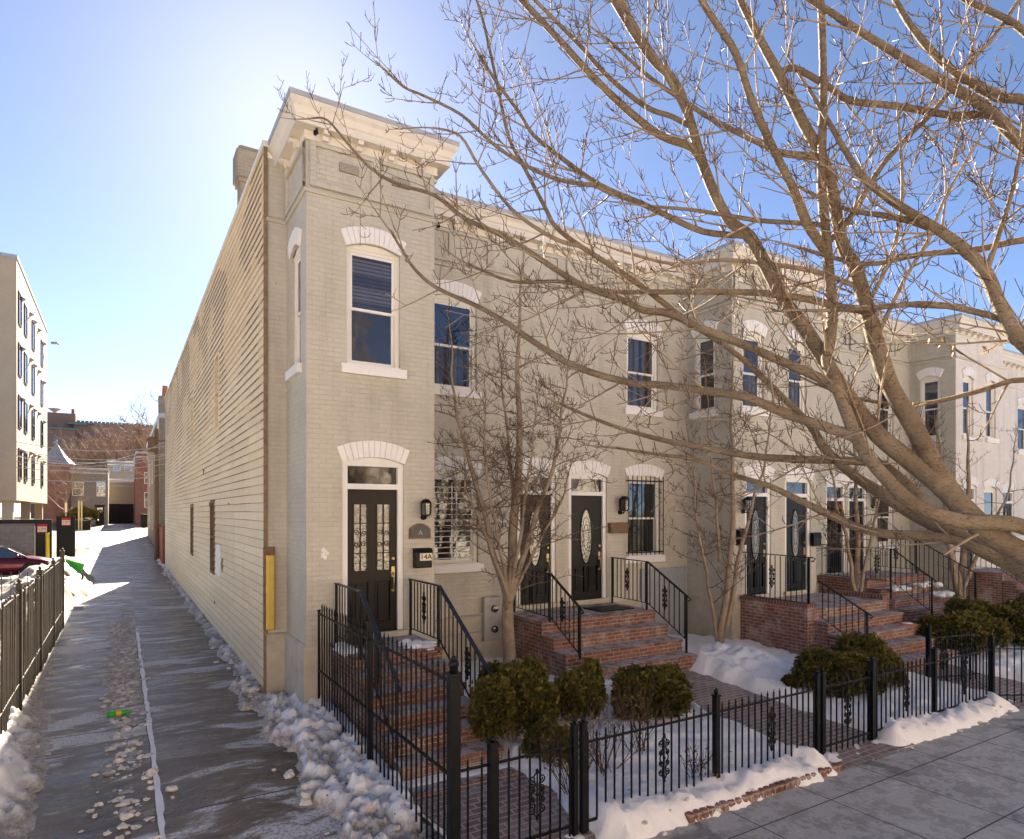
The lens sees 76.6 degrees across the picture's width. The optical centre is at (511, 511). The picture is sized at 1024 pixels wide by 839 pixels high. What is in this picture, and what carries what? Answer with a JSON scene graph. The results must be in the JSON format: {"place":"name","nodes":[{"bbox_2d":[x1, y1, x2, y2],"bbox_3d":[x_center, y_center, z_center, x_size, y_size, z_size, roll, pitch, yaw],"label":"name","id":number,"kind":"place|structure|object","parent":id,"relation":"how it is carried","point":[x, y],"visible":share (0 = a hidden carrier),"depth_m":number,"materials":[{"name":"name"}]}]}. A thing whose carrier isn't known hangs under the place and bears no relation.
{"place":"outdoors","nodes":[
{"label":"outdoors","id":0,"kind":"place"},
{"bbox_2d":[0,513,153,559],"bbox_3d":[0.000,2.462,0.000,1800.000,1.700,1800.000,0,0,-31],"label":"ground","id":1,"kind":"structure","parent":0,"point":[84,539],"depth_m":57.53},
{"bbox_2d":[0,546,51,574],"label":"parked car","id":2,"kind":"object","parent":1,"relation":"on","point":[13,560],"visible":0.41,"depth_m":28.92,"materials":[{"name":"red paint"}]},
{"bbox_2d":[0,252,59,518],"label":"apartment block","id":3,"kind":"structure","parent":1,"relation":"on","point":[23,372],"depth_m":37.71,"materials":[{"name":"beige paint"}]},
{"bbox_2d":[0,548,64,737],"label":"alley fence","id":4,"kind":"object","parent":1,"relation":"on","point":[31,621],"visible":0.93,"depth_m":10.55,"materials":[{"name":"metal"}]},
{"bbox_2d":[0,516,74,557],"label":"bin enclosure","id":5,"kind":"object","parent":1,"relation":"on","point":[27,536],"visible":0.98,"depth_m":34.80,"materials":[{"name":"black metal"}]},
{"bbox_2d":[0,556,94,610],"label":"snow","id":6,"kind":"structure","parent":1,"relation":"on","point":[76,587],"depth_m":22.47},
{"bbox_2d":[43,439,75,524],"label":"brick house","id":7,"kind":"structure","parent":1,"relation":"on","point":[52,510],"depth_m":77.13,"materials":[{"name":"red brick"}]},
{"bbox_2d":[47,451,94,513],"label":"bare tree","id":8,"kind":"object","parent":1,"relation":"on","point":[68,485],"visible":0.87,"depth_m":70.96,"materials":[{"name":"brown plant"}]},
{"bbox_2d":[59,505,99,528],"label":"bush","id":9,"kind":"object","parent":1,"relation":"on","point":[88,514],"visible":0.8,"depth_m":70.25,"materials":[{"name":"green plant"}]},
{"bbox_2d":[47,422,129,467],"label":"bare tree","id":10,"kind":"object","parent":1,"relation":"on","point":[75,448],"visible":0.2,"depth_m":140.72,"materials":[{"name":"brown plant"}]},
{"bbox_2d":[70,467,109,524],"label":"stone house","id":11,"kind":"structure","parent":1,"relation":"on","point":[98,494],"depth_m":79.92,"materials":[{"name":"beige brick"}]},
{"bbox_2d":[31,408,153,516],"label":"apartment building","id":12,"kind":"structure","parent":1,"relation":"on","point":[72,423],"depth_m":199.32,"materials":[{"name":"grey paint"}]},
{"bbox_2d":[67,418,144,467],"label":"bare tree","id":13,"kind":"object","parent":1,"relation":"on","point":[107,456],"visible":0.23,"depth_m":137.19,"materials":[{"name":"brown plant"}]},
{"bbox_2d":[84,409,153,467],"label":"bare tree","id":14,"kind":"object","parent":1,"relation":"on","point":[138,434],"visible":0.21,"depth_m":128.07,"materials":[{"name":"brown plant"}]},
{"bbox_2d":[107,460,133,478],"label":"warehouse","id":15,"kind":"structure","parent":1,"relation":"on","point":[118,474],"depth_m":109.59,"materials":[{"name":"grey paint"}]},
{"bbox_2d":[109,478,133,522],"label":"garage","id":16,"kind":"structure","parent":1,"relation":"on","point":[121,500],"depth_m":92.47,"materials":[{"name":"grey paint"}]},
{"bbox_2d":[109,504,132,522],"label":"roller door","id":17,"kind":"structure","parent":16,"relation":"in","point":[118,513],"depth_m":92.41,"materials":[{"name":"black metal"}]},
{"bbox_2d":[113,393,157,476],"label":"bare tree","id":18,"kind":"object","parent":1,"relation":"on","point":[145,419],"visible":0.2,"depth_m":62.59,"materials":[{"name":"brown plant"}]},
{"bbox_2d":[134,451,146,524],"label":"brick house","id":19,"kind":"structure","parent":1,"relation":"on","point":[140,495],"depth_m":81.71,"materials":[{"name":"red brick"}]},
{"bbox_2d":[146,429,164,559],"bbox_3d":[-21.347,-1.000,38.986,1.100,8.000,0.458,0,0,-31],"label":"utility pole","id":20,"kind":"object","parent":1,"relation":"on","point":[153,441],"visible":0.88,"depth_m":38.96,"materials":[{"name":"brown wood"}]},
{"bbox_2d":[146,385,167,545],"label":"alley house","id":21,"kind":"structure","parent":1,"relation":"on","point":[159,423],"depth_m":44.10,"materials":[{"name":"beige brick"}]},
{"bbox_2d":[164,86,570,702],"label":"row house","id":22,"kind":"structure","parent":1,"relation":"on","point":[304,400],"depth_m":10.85,"materials":[{"name":"brick"}]},
{"bbox_2d":[210,500,214,574],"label":"side window","id":23,"kind":"structure","parent":22,"relation":"in","point":[212,514],"depth_m":17.17,"materials":[{"name":"brown glass"}]},
{"bbox_2d":[214,351,219,432],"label":"side window","id":24,"kind":"structure","parent":22,"relation":"in","point":[216,359],"depth_m":16.39,"materials":[{"name":"glass"}]},
{"bbox_2d":[263,547,274,629],"bbox_3d":[-4.019,1.270,10.752,0.180,1.380,0.133,0,0,-31],"label":"corner guard","id":25,"kind":"object","parent":22,"relation":"attached to","point":[268,588],"visible":1,"depth_m":10.72,"materials":[{"name":"yellow metal"}]},
{"bbox_2d":[285,227,301,381],"bbox_3d":[-3.444,-3.336,10.412,0.205,2.352,0.850,0,0,-31],"label":"window","id":26,"kind":"structure","parent":22,"relation":"in","point":[295,239],"depth_m":10.59,"materials":[{"name":"beige paint"}]},
{"bbox_2d":[348,489,397,631],"bbox_3d":[-2.237,0.780,10.401,0.830,2.280,0.126,0,0,-31],"label":"door","id":27,"kind":"structure","parent":22,"relation":"in","point":[372,514],"depth_m":10.43,"materials":[{"name":"brown paint"}]},
{"bbox_2d":[340,226,406,379],"bbox_3d":[-2.219,-3.336,10.371,1.090,2.352,0.205,0,0,-31],"label":"window","id":28,"kind":"structure","parent":22,"relation":"in","point":[372,331],"depth_m":10.40,"materials":[{"name":"beige paint"}]},
{"bbox_2d":[409,523,430,538],"bbox_3d":[-1.522,0.315,10.736,0.380,0.250,0.041,0,0,-31],"label":"house plaque","id":29,"kind":"object","parent":22,"relation":"attached to","point":[418,531],"visible":1,"depth_m":10.71,"materials":[{"name":"grey wood"}]},
{"bbox_2d":[412,548,432,567],"bbox_3d":[-1.475,0.757,10.706,0.320,0.325,0.140,0,0,-31],"label":"mailbox","id":30,"kind":"object","parent":22,"relation":"attached to","point":[422,557],"visible":1,"depth_m":10.66,"materials":[{"name":"black metal"}]},
{"bbox_2d":[434,280,482,399],"bbox_3d":[-1.152,-3.346,12.591,1.230,2.232,0.205,0,0,-31],"label":"window","id":31,"kind":"structure","parent":22,"relation":"in","point":[441,301],"depth_m":12.65,"materials":[{"name":"beige paint"}]},
{"bbox_2d":[434,456,483,573],"bbox_3d":[-1.139,0.044,12.599,1.260,2.252,0.205,0,0,-31],"label":"window","id":32,"kind":"structure","parent":22,"relation":"in","point":[458,551],"depth_m":12.62,"materials":[{"name":"beige paint"}]},
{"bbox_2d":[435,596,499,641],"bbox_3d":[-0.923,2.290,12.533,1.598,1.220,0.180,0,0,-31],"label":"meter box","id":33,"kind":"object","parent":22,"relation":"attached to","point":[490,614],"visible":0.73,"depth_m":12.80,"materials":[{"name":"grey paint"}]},
{"bbox_2d":[520,495,549,604],"bbox_3d":[0.487,0.780,13.620,0.780,2.280,0.126,0,0,-31],"label":"door","id":34,"kind":"structure","parent":22,"relation":"in","point":[540,561],"depth_m":13.67,"materials":[{"name":"black paint"}]},
{"bbox_2d":[317,605,450,838],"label":"side fence","id":35,"kind":"object","parent":1,"relation":"on","point":[369,706],"visible":0.92,"depth_m":7.39,"materials":[{"name":"black metal"}]},
{"bbox_2d":[330,634,517,799],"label":"front steps","id":36,"kind":"structure","parent":1,"relation":"on","point":[473,749],"depth_m":8.42,"materials":[{"name":"red brick"}]},
{"bbox_2d":[334,583,400,756],"bbox_3d":[-2.015,2.021,8.842,0.055,1.859,2.715,0,0,-31],"label":"stair railing","id":37,"kind":"object","parent":36,"relation":"on","point":[362,599],"visible":0.55,"depth_m":8.80,"materials":[{"name":"black metal"}]},
{"bbox_2d":[398,639,436,650],"bbox_3d":[-1.434,2.029,9.803,0.618,0.181,0.590,0,0,-12],"label":"snow patch","id":38,"kind":"object","parent":36,"relation":"on","point":[417,643],"visible":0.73,"depth_m":9.69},
{"bbox_2d":[408,578,490,737],"bbox_3d":[-0.970,2.021,9.471,0.055,1.859,2.718,0,0,-31],"label":"stair railing","id":39,"kind":"object","parent":36,"relation":"on","point":[440,591],"visible":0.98,"depth_m":9.48,"materials":[{"name":"black metal"}]},
{"bbox_2d":[445,655,462,838],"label":"gate post","id":40,"kind":"object","parent":1,"relation":"on","point":[454,675],"visible":1,"depth_m":5.81,"materials":[{"name":"black metal"}]},
{"bbox_2d":[466,653,559,741],"bbox_3d":[0.012,2.521,8.593,1.248,1.176,1.317,0,0,-2],"label":"evergreen shrub","id":41,"kind":"object","parent":1,"relation":"on","point":[522,684],"visible":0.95,"depth_m":8.26,"materials":[{"name":"green plant"}]},
{"bbox_2d":[427,254,615,662],"bbox_3d":[-0.012,-0.753,11.765,3.666,7.711,2.819,0,0,-31],"label":"yard tree","id":42,"kind":"object","parent":1,"relation":"on","point":[510,576],"visible":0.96,"depth_m":11.56,"materials":[{"name":"brown plant"}]},
{"bbox_2d":[34,572,1011,838],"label":"snow lumps","id":43,"kind":"object","parent":1,"relation":"on","point":[304,800],"visible":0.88,"depth_m":8.10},
{"bbox_2d":[486,716,579,838],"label":"garden gate","id":44,"kind":"structure","parent":1,"relation":"on","point":[493,760],"depth_m":6.30,"materials":[{"name":"black metal"}]},
{"bbox_2d":[520,714,569,766],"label":"evergreen shrub","id":45,"kind":"object","parent":1,"relation":"on","point":[537,729],"visible":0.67,"depth_m":7.85,"materials":[{"name":"green plant"}]},
{"bbox_2d":[553,668,608,720],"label":"evergreen shrub","id":46,"kind":"object","parent":1,"relation":"on","point":[575,689],"visible":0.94,"depth_m":9.03,"materials":[{"name":"green plant"}]},
{"bbox_2d":[572,657,604,682],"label":"evergreen shrub","id":47,"kind":"object","parent":1,"relation":"on","point":[591,666],"visible":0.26,"depth_m":10.00,"materials":[{"name":"green plant"}]},
{"bbox_2d":[513,602,696,679],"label":"front steps","id":48,"kind":"structure","parent":1,"relation":"on","point":[612,641],"depth_m":12.36,"materials":[{"name":"red brick"}]},
{"bbox_2d":[513,567,584,657],"bbox_3d":[0.640,1.821,12.204,0.050,1.459,2.360,0,0,-31],"label":"stair railing","id":49,"kind":"object","parent":48,"relation":"on","point":[562,610],"visible":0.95,"depth_m":11.94,"materials":[{"name":"black metal"}]},
{"bbox_2d":[611,557,690,652],"bbox_3d":[2.847,1.895,13.522,0.050,1.769,2.381,0,0,-31],"label":"stair railing","id":50,"kind":"object","parent":48,"relation":"on","point":[664,595],"visible":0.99,"depth_m":13.49,"materials":[{"name":"black metal"}]},
{"bbox_2d":[563,694,661,775],"bbox_3d":[1.166,2.695,7.809,1.156,1.035,0.987,0,0,-5],"label":"rose bush","id":51,"kind":"object","parent":1,"relation":"on","point":[600,754],"visible":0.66,"depth_m":7.82,"materials":[{"name":"plant"}]},
{"bbox_2d":[593,676,678,754],"bbox_3d":[1.613,2.670,8.565,0.885,1.061,0.885,0,0,-31],"label":"rose bush","id":52,"kind":"object","parent":1,"relation":"on","point":[633,715],"visible":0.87,"depth_m":8.44,"materials":[{"name":"plant"}]},
{"bbox_2d":[275,0,1023,582],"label":"street tree","id":53,"kind":"object","parent":1,"relation":"on","point":[991,540],"visible":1,"depth_m":5.53,"materials":[{"name":"brown plant"}]},
{"bbox_2d":[610,662,695,723],"bbox_3d":[2.092,2.707,9.772,1.314,0.843,1.088,0,0,0],"label":"evergreen shrub","id":54,"kind":"object","parent":1,"relation":"on","point":[677,683],"visible":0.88,"depth_m":9.47,"materials":[{"name":"green plant"}]},
{"bbox_2d":[562,227,787,639],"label":"row house","id":55,"kind":"structure","parent":1,"relation":"on","point":[592,552],"depth_m":15.00,"materials":[{"name":"beige brick"}]},
{"bbox_2d":[571,495,600,599],"bbox_3d":[1.639,0.780,14.314,0.870,2.280,0.126,0,0,-31],"label":"door","id":56,"kind":"structure","parent":55,"relation":"in","point":[585,552],"depth_m":14.33,"materials":[{"name":"black paint"}]},
{"bbox_2d":[623,319,662,417],"bbox_3d":[3.023,-3.346,15.108,1.180,2.232,0.205,0,0,-31],"label":"window","id":57,"kind":"structure","parent":55,"relation":"in","point":[638,348],"depth_m":15.15,"materials":[{"name":"beige paint"}]},
{"bbox_2d":[624,464,664,562],"bbox_3d":[3.061,0.029,15.132,1.230,2.282,0.205,0,0,-31],"label":"window","id":58,"kind":"structure","parent":55,"relation":"in","point":[643,535],"depth_m":15.15,"materials":[{"name":"beige paint"}]},
{"bbox_2d":[689,320,717,418],"bbox_3d":[4.581,-3.371,15.385,0.205,2.282,0.840,0,0,-31],"label":"window","id":59,"kind":"structure","parent":55,"relation":"in","point":[702,343],"depth_m":15.46,"materials":[{"name":"beige paint"}]},
{"bbox_2d":[740,320,768,416],"bbox_3d":[5.591,-3.336,15.080,0.950,2.212,0.205,0,0,-31],"label":"window","id":60,"kind":"structure","parent":55,"relation":"in","point":[748,375],"depth_m":15.12,"materials":[{"name":"beige paint"}]},
{"bbox_2d":[747,496,766,594],"bbox_3d":[5.715,0.780,15.195,0.740,2.280,0.126,0,0,-31],"label":"door","id":61,"kind":"structure","parent":55,"relation":"in","point":[757,544],"depth_m":15.23,"materials":[{"name":"black paint"}]},
{"bbox_2d":[578,668,820,833],"bbox_3d":[2.383,2.694,7.602,3.948,1.276,0.081,0,0,-31],"label":"front fence","id":62,"kind":"object","parent":1,"relation":"on","point":[584,742],"visible":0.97,"depth_m":7.42,"materials":[{"name":"black metal"}]},
{"bbox_2d":[657,329,794,642],"bbox_3d":[4.622,-0.429,14.159,2.975,7.057,2.540,0,0,-31],"label":"yard tree","id":63,"kind":"object","parent":1,"relation":"on","point":[721,627],"visible":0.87,"depth_m":14.06,"materials":[{"name":"brown plant"}]},
{"bbox_2d":[776,257,854,596],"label":"row house","id":64,"kind":"structure","parent":1,"relation":"on","point":[791,541],"depth_m":16.10,"materials":[{"name":"beige brick"}]},
{"bbox_2d":[786,497,806,590],"bbox_3d":[6.982,0.780,15.960,0.820,2.280,0.126,0,0,-31],"label":"door","id":65,"kind":"structure","parent":64,"relation":"in","point":[795,541],"depth_m":15.96,"materials":[{"name":"black paint"}]},
{"bbox_2d":[786,330,810,416],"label":"window","id":66,"kind":"structure","parent":64,"relation":"in","point":[799,402],"depth_m":16.02,"materials":[{"name":"beige paint"}]},
{"bbox_2d":[827,501,841,572],"bbox_3d":[9.436,0.730,19.016,0.780,2.100,0.126,0,0,-31],"label":"door","id":67,"kind":"structure","parent":64,"relation":"in","point":[838,525],"depth_m":19.03,"materials":[{"name":"black paint"}]},
{"bbox_2d":[818,656,876,754],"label":"garden gate","id":68,"kind":"structure","parent":1,"relation":"on","point":[870,733],"depth_m":8.97,"materials":[{"name":"black metal"}]},
{"bbox_2d":[740,588,957,671],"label":"front steps","id":69,"kind":"structure","parent":1,"relation":"on","point":[793,627],"depth_m":13.89,"materials":[{"name":"red brick"}]},
{"bbox_2d":[742,552,815,603],"bbox_3d":[5.750,1.706,14.052,0.050,1.589,1.812,0,0,-31],"label":"stair railing","id":70,"kind":"object","parent":69,"relation":"on","point":[771,569],"visible":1,"depth_m":13.98,"materials":[{"name":"black metal"}]},
{"bbox_2d":[819,581,873,634],"bbox_3d":[6.666,2.166,12.960,0.050,1.468,1.136,0,0,-31],"label":"stair railing","id":71,"kind":"object","parent":69,"relation":"on","point":[866,613],"visible":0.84,"depth_m":12.94,"materials":[{"name":"black metal"}]},
{"bbox_2d":[840,647,893,694],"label":"evergreen shrub","id":72,"kind":"object","parent":1,"relation":"on","point":[861,656],"visible":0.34,"depth_m":10.88,"materials":[{"name":"green plant"}]},
{"bbox_2d":[830,630,906,687],"bbox_3d":[6.438,2.650,11.759,0.921,0.993,1.289,0,0,-42],"label":"evergreen shrub","id":73,"kind":"object","parent":1,"relation":"on","point":[870,642],"visible":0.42,"depth_m":11.67,"materials":[{"name":"green plant"}]},
{"bbox_2d":[814,369,926,591],"bbox_3d":[8.789,-0.379,16.658,3.090,6.976,2.542,0,0,-31],"label":"yard tree","id":74,"kind":"object","parent":1,"relation":"on","point":[857,582],"visible":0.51,"depth_m":16.60,"materials":[{"name":"brown plant"}]},
{"bbox_2d":[817,570,950,625],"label":"front steps","id":75,"kind":"structure","parent":1,"relation":"on","point":[911,608],"depth_m":17.54,"materials":[{"name":"red brick"}]},
{"bbox_2d":[820,544,936,614],"bbox_3d":[9.576,1.905,17.157,0.050,1.989,3.105,0,0,-31],"label":"stair railing","id":76,"kind":"object","parent":75,"relation":"on","point":[836,565],"visible":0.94,"depth_m":16.78,"materials":[{"name":"black metal"}]},
{"bbox_2d":[878,538,980,598],"bbox_3d":[11.928,1.796,18.718,0.050,2.009,2.860,0,0,-31],"label":"stair railing","id":77,"kind":"object","parent":75,"relation":"on","point":[975,573],"visible":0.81,"depth_m":18.41,"materials":[{"name":"black metal"}]},
{"bbox_2d":[847,312,990,596],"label":"row house","id":78,"kind":"structure","parent":1,"relation":"on","point":[927,372],"depth_m":20.29,"materials":[{"name":"beige brick"}]},
{"bbox_2d":[849,501,863,571],"bbox_3d":[10.378,0.730,19.584,0.780,2.100,0.126,0,0,-31],"label":"door","id":79,"kind":"structure","parent":78,"relation":"in","point":[851,503],"depth_m":19.57,"materials":[{"name":"black paint"}]},
{"bbox_2d":[876,480,897,549],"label":"window","id":80,"kind":"structure","parent":78,"relation":"in","point":[888,516],"depth_m":20.43,"materials":[{"name":"beige paint"}]},
{"bbox_2d":[916,367,943,442],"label":"window","id":81,"kind":"structure","parent":78,"relation":"in","point":[929,378],"depth_m":20.55,"materials":[{"name":"beige paint"}]},
{"bbox_2d":[962,367,976,440],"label":"window","id":82,"kind":"structure","parent":78,"relation":"in","point":[967,371],"depth_m":20.37,"materials":[{"name":"beige paint"}]},
{"bbox_2d":[876,634,995,737],"bbox_3d":[6.726,2.713,10.221,3.576,1.237,0.091,0,0,-31],"label":"front fence","id":83,"kind":"object","parent":1,"relation":"on","point":[991,665],"visible":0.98,"depth_m":10.21,"materials":[{"name":"black metal"}]},
{"bbox_2d":[996,642,1023,702],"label":"garden gate","id":84,"kind":"structure","parent":83,"relation":"attached to","point":[1007,649],"depth_m":11.12,"materials":[{"name":"black metal"}]},
{"bbox_2d":[925,624,978,680],"bbox_3d":[8.328,2.674,12.290,1.291,1.177,0.108,0,0,-19],"label":"divider fence","id":85,"kind":"object","parent":1,"relation":"on","point":[928,637],"visible":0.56,"depth_m":12.22,"materials":[{"name":"black metal"}]},
{"bbox_2d":[915,609,989,655],"bbox_3d":[9.596,2.626,14.196,1.445,1.021,1.197,0,0,23],"label":"evergreen shrub","id":86,"kind":"object","parent":1,"relation":"on","point":[953,622],"visible":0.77,"depth_m":13.88,"materials":[{"name":"green plant"}]},
{"bbox_2d":[905,396,1023,599],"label":"yard tree","id":87,"kind":"object","parent":1,"relation":"on","point":[963,556],"visible":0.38,"depth_m":18.65,"materials":[{"name":"brown plant"}]},
{"bbox_2d":[966,611,1014,649],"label":"evergreen shrub","id":88,"kind":"object","parent":1,"relation":"on","point":[1000,630],"visible":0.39,"depth_m":13.91,"materials":[{"name":"green plant"}]},
{"bbox_2d":[966,568,1023,604],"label":"front steps","id":89,"kind":"structure","parent":1,"relation":"on","point":[995,586],"depth_m":19.30,"materials":[{"name":"red brick"}]},
{"bbox_2d":[979,322,1023,568],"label":"row house","id":90,"kind":"structure","parent":1,"relation":"on","point":[997,444],"depth_m":21.39,"materials":[{"name":"beige brick"}]},
{"bbox_2d":[983,478,999,514],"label":"window","id":91,"kind":"structure","parent":90,"relation":"in","point":[990,485],"depth_m":21.12,"materials":[{"name":"beige paint"}]},
{"bbox_2d":[985,372,999,443],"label":"window","id":92,"kind":"structure","parent":90,"relation":"in","point":[989,377],"depth_m":21.16,"materials":[{"name":"beige paint"}]},
{"bbox_2d":[1017,397,1023,454],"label":"window","id":93,"kind":"structure","parent":90,"relation":"in","point":[1020,401],"depth_m":25.33,"materials":[{"name":"beige paint"}]},
{"bbox_2d":[1010,605,1023,645],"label":"evergreen shrub","id":94,"kind":"object","parent":1,"relation":"on","point":[1017,622],"visible":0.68,"depth_m":14.72,"materials":[{"name":"green plant"}]},
{"bbox_2d":[27,524,342,838],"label":"alley","id":95,"kind":"structure","parent":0,"point":[218,759],"depth_m":8.80,"materials":[{"name":"concrete"}]},
{"bbox_2d":[47,558,225,658],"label":"alley snow","id":96,"kind":"structure","parent":95,"relation":"on","point":[214,635],"depth_m":17.08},
{"bbox_2d":[135,628,165,838],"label":"gutter ice","id":97,"kind":"structure","parent":95,"relation":"on","point":[159,808],"depth_m":7.97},
{"bbox_2d":[0,643,430,838],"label":"alley snow","id":98,"kind":"structure","parent":95,"relation":"on","point":[360,797],"depth_m":7.79,"materials":[{"name":"snow"}]},
{"bbox_2d":[413,772,596,838],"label":"brick path","id":99,"kind":"structure","parent":0,"point":[474,811],"depth_m":6.93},
{"bbox_2d":[461,756,488,838],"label":"fence panel","id":100,"kind":"object","parent":99,"relation":"on","point":[468,768],"visible":0.99,"depth_m":5.95,"materials":[{"name":"black metal"}]},
{"bbox_2d":[527,719,603,794],"bbox_3d":[0.730,2.823,7.460,0.794,0.805,0.993,0,0,43],"label":"rose bush","id":101,"kind":"object","parent":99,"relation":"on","point":[562,765],"visible":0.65,"depth_m":7.40,"materials":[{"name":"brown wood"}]},
{"bbox_2d":[0,0,1023,512],"label":"sky","id":102,"kind":"structure","parent":0,"point":[123,123],"materials":[{"name":"blue"}]},
{"bbox_2d":[325,633,1023,838],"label":"yard snow","id":103,"kind":"structure","parent":0,"point":[745,664],"depth_m":8.72,"materials":[{"name":"snow"}]},
{"bbox_2d":[790,647,863,698],"bbox_3d":[5.467,2.736,11.210,1.142,0.817,1.380,0,0,13],"label":"evergreen shrub","id":104,"kind":"object","parent":103,"relation":"on","point":[808,662],"visible":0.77,"depth_m":10.85,"materials":[{"name":"green plant"}]},
{"bbox_2d":[943,596,1017,633],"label":"evergreen shrub","id":105,"kind":"object","parent":103,"relation":"on","point":[997,610],"visible":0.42,"depth_m":15.25,"materials":[{"name":"green plant"}]},
{"bbox_2d":[670,670,914,774],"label":"brick path","id":106,"kind":"structure","parent":0,"point":[704,686],"depth_m":9.90,"materials":[{"name":"brick"}]},
{"bbox_2d":[648,707,1023,838],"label":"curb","id":107,"kind":"structure","parent":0,"point":[967,783],"depth_m":7.42,"materials":[{"name":"concrete"}]},
{"bbox_2d":[684,762,841,823],"bbox_3d":[3.019,3.265,7.601,2.720,0.110,0.100,0,0,-31],"label":"brick edging","id":108,"kind":"object","parent":107,"relation":"on","point":[780,786],"visible":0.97,"depth_m":7.46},
{"bbox_2d":[917,664,1023,710],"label":"brick path","id":109,"kind":"structure","parent":0,"point":[1017,704],"depth_m":12.13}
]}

